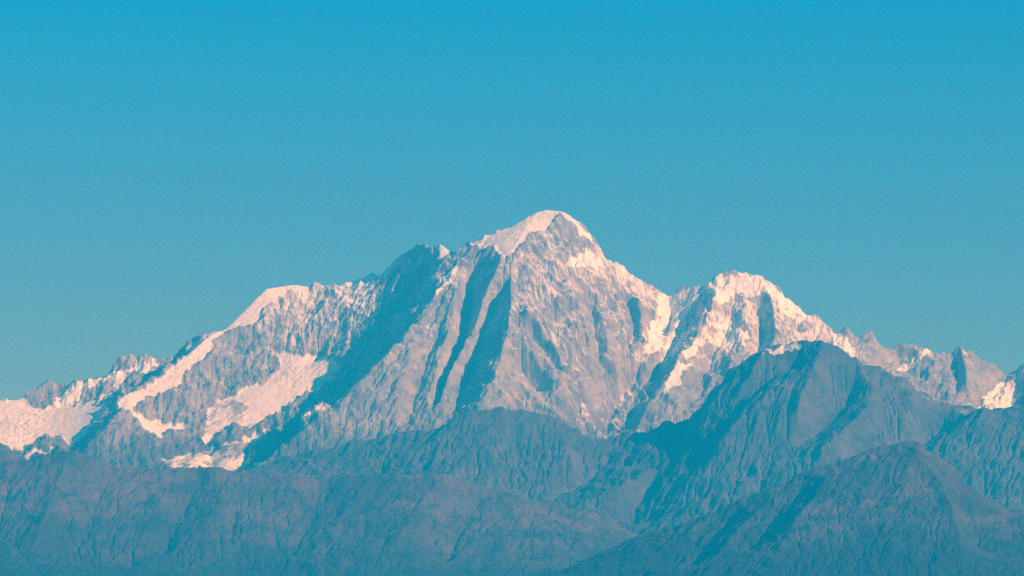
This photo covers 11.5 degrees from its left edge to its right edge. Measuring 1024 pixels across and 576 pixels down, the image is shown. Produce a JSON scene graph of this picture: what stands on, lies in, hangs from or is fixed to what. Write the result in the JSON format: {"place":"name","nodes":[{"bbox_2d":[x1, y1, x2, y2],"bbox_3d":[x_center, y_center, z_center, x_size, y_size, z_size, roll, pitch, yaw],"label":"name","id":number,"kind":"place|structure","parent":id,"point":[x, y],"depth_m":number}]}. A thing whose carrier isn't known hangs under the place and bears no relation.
{"place":"outdoors","nodes":[
{"label":"outdoors","id":0,"kind":"place"},
{"bbox_2d":[0,443,21,462],"bbox_3d":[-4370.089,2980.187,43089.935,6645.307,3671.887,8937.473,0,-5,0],"label":"hill","id":1,"kind":"structure","parent":0,"point":[7,454],"depth_m":43660.91},
{"bbox_2d":[0,451,636,575],"bbox_3d":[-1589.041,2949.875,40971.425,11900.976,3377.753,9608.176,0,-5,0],"label":"foothill","id":2,"kind":"structure","parent":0,"point":[68,513],"depth_m":41269.61},
{"bbox_2d":[0,210,1023,470],"bbox_3d":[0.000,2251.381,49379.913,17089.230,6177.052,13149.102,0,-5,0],"label":"mountain","id":3,"kind":"structure","parent":0,"point":[552,314],"depth_m":49622.21},
{"bbox_2d":[0,0,1023,399],"label":"sky","id":4,"kind":"structure","parent":0,"point":[166,166]},
{"bbox_2d":[236,340,1023,534],"bbox_3d":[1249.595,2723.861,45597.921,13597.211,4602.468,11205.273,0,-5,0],"label":"ridge","id":5,"kind":"structure","parent":0,"point":[768,418],"depth_m":45782.56},
{"bbox_2d":[537,440,1023,575],"bbox_3d":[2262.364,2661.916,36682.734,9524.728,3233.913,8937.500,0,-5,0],"label":"foothill","id":6,"kind":"structure","parent":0,"point":[909,508],"depth_m":36900.32}
]}

